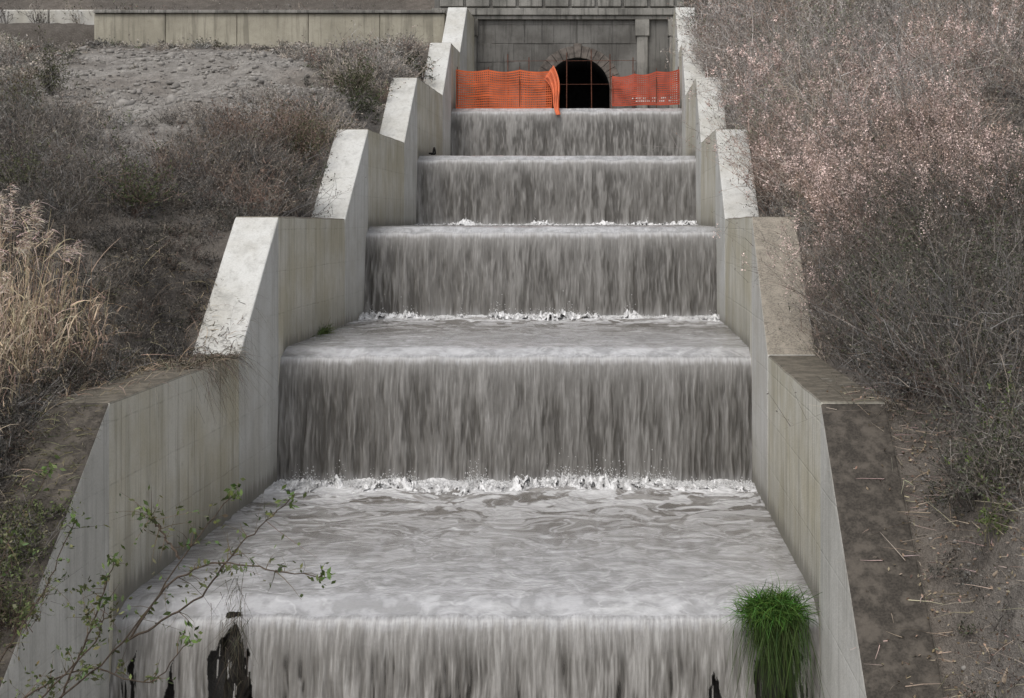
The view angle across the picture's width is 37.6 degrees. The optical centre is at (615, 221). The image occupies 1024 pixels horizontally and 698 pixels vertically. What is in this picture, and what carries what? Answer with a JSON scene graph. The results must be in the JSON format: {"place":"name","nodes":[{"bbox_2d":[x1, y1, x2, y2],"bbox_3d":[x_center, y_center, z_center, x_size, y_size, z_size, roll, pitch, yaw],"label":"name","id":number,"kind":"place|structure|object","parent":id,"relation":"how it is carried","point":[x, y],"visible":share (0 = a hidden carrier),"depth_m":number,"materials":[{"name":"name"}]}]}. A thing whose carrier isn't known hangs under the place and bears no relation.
{"place":"outdoors","nodes":[
{"label":"outdoors","id":0,"kind":"place"},
{"bbox_2d":[0,7,473,697],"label":"concrete channel wall","id":1,"kind":"structure","parent":0,"point":[294,279],"depth_m":18.75,"materials":[{"name":"grey concrete"}]},
{"bbox_2d":[0,0,1023,697],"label":"ground","id":2,"kind":"structure","parent":0,"point":[60,34],"depth_m":20.57,"materials":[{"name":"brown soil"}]},
{"bbox_2d":[0,479,84,641],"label":"bramble thicket","id":3,"kind":"object","parent":2,"relation":"on","point":[7,605],"visible":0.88,"depth_m":13.02,"materials":[{"name":"green plant"}]},
{"bbox_2d":[0,10,94,24],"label":"road barrier","id":4,"kind":"object","parent":2,"relation":"on","point":[57,16],"visible":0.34,"depth_m":51.60,"materials":[{"name":"concrete"}]},
{"bbox_2d":[0,180,233,555],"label":"dry reeds","id":5,"kind":"object","parent":2,"relation":"on","point":[16,324],"visible":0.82,"depth_m":16.27,"materials":[{"name":"beige plant"}]},
{"bbox_2d":[0,455,335,697],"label":"bramble bush","id":6,"kind":"object","parent":2,"relation":"on","point":[94,625],"visible":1,"depth_m":10.69,"materials":[{"name":"green plant"}]},
{"bbox_2d":[100,298,282,446],"bbox_3d":[-5.208,1.876,18.007,1.916,1.780,5.905,0,0,0],"label":"dry grass tuft","id":7,"kind":"object","parent":2,"relation":"on","point":[205,359],"visible":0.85,"depth_m":18.75,"materials":[{"name":"brown plant"}]},
{"bbox_2d":[0,0,431,23],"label":"verge scrub","id":8,"kind":"object","parent":2,"relation":"on","point":[3,15],"visible":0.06,"depth_m":51.48,"materials":[{"name":"brown plant"}]},
{"bbox_2d":[0,18,438,218],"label":"evergreen shrubs","id":9,"kind":"object","parent":2,"relation":"on","point":[360,83],"visible":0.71,"depth_m":28.81,"materials":[{"name":"green plant"}]},
{"bbox_2d":[0,20,439,620],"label":"dry shrubs","id":10,"kind":"object","parent":2,"relation":"on","point":[76,182],"visible":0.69,"depth_m":23.84,"materials":[{"name":"brown plant"}]},
{"bbox_2d":[133,82,372,215],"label":"russet shrubs","id":11,"kind":"object","parent":2,"relation":"on","point":[326,136],"visible":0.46,"depth_m":28.01,"materials":[{"name":"brown plant"}]},
{"bbox_2d":[94,14,445,50],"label":"retaining wall","id":12,"kind":"structure","parent":2,"relation":"on","point":[243,29],"depth_m":50.30,"materials":[{"name":"beige concrete"}]},
{"bbox_2d":[93,10,445,14],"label":"coping","id":13,"kind":"object","parent":12,"relation":"on","point":[269,11],"visible":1,"depth_m":50.22,"materials":[{"name":"concrete"}]},
{"bbox_2d":[121,637,807,697],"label":"concrete weir steps","id":14,"kind":"structure","parent":2,"relation":"on","point":[213,682],"depth_m":15.00,"materials":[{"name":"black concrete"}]},
{"bbox_2d":[223,611,252,697],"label":"root debris","id":15,"kind":"object","parent":14,"relation":"on","point":[236,682],"visible":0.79,"depth_m":14.87,"materials":[{"name":"black plant"}]},
{"bbox_2d":[203,565,257,695],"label":"root fibres","id":16,"kind":"object","parent":15,"relation":"attached to","point":[237,638],"visible":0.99,"depth_m":14.74,"materials":[{"name":"black plant"}]},
{"bbox_2d":[312,317,341,336],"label":"weed plants","id":17,"kind":"object","parent":14,"relation":"on","point":[323,330],"visible":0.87,"depth_m":25.23,"materials":[{"name":"green plant"}]},
{"bbox_2d":[109,477,819,697],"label":"waterfall","id":18,"kind":"structure","parent":14,"relation":"on","point":[566,591],"depth_m":15.34,"materials":[{"name":"liquid"}]},
{"bbox_2d":[269,472,755,495],"bbox_3d":[-1.480,3.751,21.393,7.020,0.237,1.394,0,0,0],"label":"splash foam","id":19,"kind":"object","parent":18,"relation":"on","point":[600,481],"visible":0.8,"depth_m":21.52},
{"bbox_2d":[270,217,753,488],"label":"splash droplets","id":20,"kind":"object","parent":19,"relation":"on","point":[549,481],"visible":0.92,"depth_m":21.66,"materials":[{"name":"white liquid"}]},
{"bbox_2d":[456,65,559,114],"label":"orange safety fence","id":21,"kind":"object","parent":14,"relation":"on","point":[551,78],"visible":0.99,"depth_m":46.03,"materials":[{"name":"plastic"}]},
{"bbox_2d":[277,314,751,482],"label":"waterfall","id":22,"kind":"structure","parent":14,"relation":"on","point":[451,398],"depth_m":22.16,"materials":[{"name":"liquid"}]},
{"bbox_2d":[358,309,719,321],"bbox_3d":[-1.480,1.817,29.136,7.020,0.246,1.207,0,0,0],"label":"splash foam","id":23,"kind":"object","parent":22,"relation":"on","point":[568,315],"visible":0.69,"depth_m":29.17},
{"bbox_2d":[364,223,716,317],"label":"waterfall","id":24,"kind":"structure","parent":14,"relation":"on","point":[599,269],"depth_m":29.79,"materials":[{"name":"liquid"}]},
{"bbox_2d":[414,219,696,224],"bbox_3d":[-1.480,0.027,36.875,7.020,0.226,1.231,0,0,0],"label":"splash foam","id":25,"kind":"object","parent":24,"relation":"on","point":[538,222],"visible":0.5,"depth_m":36.85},
{"bbox_2d":[416,155,695,224],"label":"waterfall","id":26,"kind":"structure","parent":14,"relation":"on","point":[523,189],"depth_m":37.54,"materials":[{"name":"liquid"}]},
{"bbox_2d":[450,108,681,155],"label":"waterfall","id":27,"kind":"structure","parent":14,"relation":"on","point":[550,132],"depth_m":45.29,"materials":[{"name":"liquid"}]},
{"bbox_2d":[507,49,635,108],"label":"rusty railing","id":28,"kind":"object","parent":14,"relation":"attached to","point":[591,60],"visible":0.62,"depth_m":47.59,"materials":[{"name":"metal"}]},
{"bbox_2d":[612,66,679,108],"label":"orange safety fence","id":29,"kind":"object","parent":14,"relation":"on","point":[644,90],"visible":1,"depth_m":46.30,"materials":[{"name":"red plastic"}]},
{"bbox_2d":[716,569,823,697],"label":"grass tuft","id":30,"kind":"object","parent":14,"relation":"on","point":[778,616],"visible":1,"depth_m":14.65,"materials":[{"name":"green plant"}]},
{"bbox_2d":[754,632,789,697],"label":"root debris","id":31,"kind":"object","parent":14,"relation":"on","point":[757,673],"visible":0.3,"depth_m":14.82,"materials":[{"name":"plant"}]},
{"bbox_2d":[0,346,1023,697],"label":"twig litter","id":32,"kind":"object","parent":2,"relation":"on","point":[860,398],"visible":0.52,"depth_m":13.42,"materials":[{"name":"brown plant"}]},
{"bbox_2d":[431,0,683,108],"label":"tunnel portal","id":33,"kind":"object","parent":2,"relation":"on","point":[536,35],"visible":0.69,"depth_m":52.98,"materials":[{"name":"concrete"}]},
{"bbox_2d":[642,0,1023,697],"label":"dry shrubs","id":34,"kind":"object","parent":2,"relation":"on","point":[948,382],"visible":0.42,"depth_m":18.21,"materials":[{"name":"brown plant"}]},
{"bbox_2d":[660,0,1023,208],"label":"broom bushes","id":35,"kind":"object","parent":2,"relation":"on","point":[707,25],"visible":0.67,"depth_m":30.46,"materials":[{"name":"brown plant"}]},
{"bbox_2d":[685,0,1023,323],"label":"seed head shrubs","id":36,"kind":"object","parent":2,"relation":"on","point":[815,161],"visible":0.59,"depth_m":22.45,"materials":[{"name":"pink plant"}]},
{"bbox_2d":[791,120,1023,509],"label":"dark shrubs","id":37,"kind":"object","parent":2,"relation":"on","point":[911,262],"visible":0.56,"depth_m":15.60,"materials":[{"name":"brown plant"}]},
{"bbox_2d":[935,341,1022,541],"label":"weed plants","id":38,"kind":"object","parent":2,"relation":"on","point":[987,519],"visible":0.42,"depth_m":12.63,"materials":[{"name":"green plant"}]},
{"bbox_2d":[992,570,1007,683],"bbox_3d":[3.348,3.214,11.596,0.728,1.804,1.342,0,0,9],"label":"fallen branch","id":39,"kind":"object","parent":2,"relation":"on","point":[994,574],"visible":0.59,"depth_m":11.61,"materials":[{"name":"brown wood"}]},
{"bbox_2d":[673,7,944,697],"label":"concrete channel wall","id":40,"kind":"structure","parent":0,"point":[822,517],"depth_m":15.44,"materials":[{"name":"grey concrete"}]}
]}

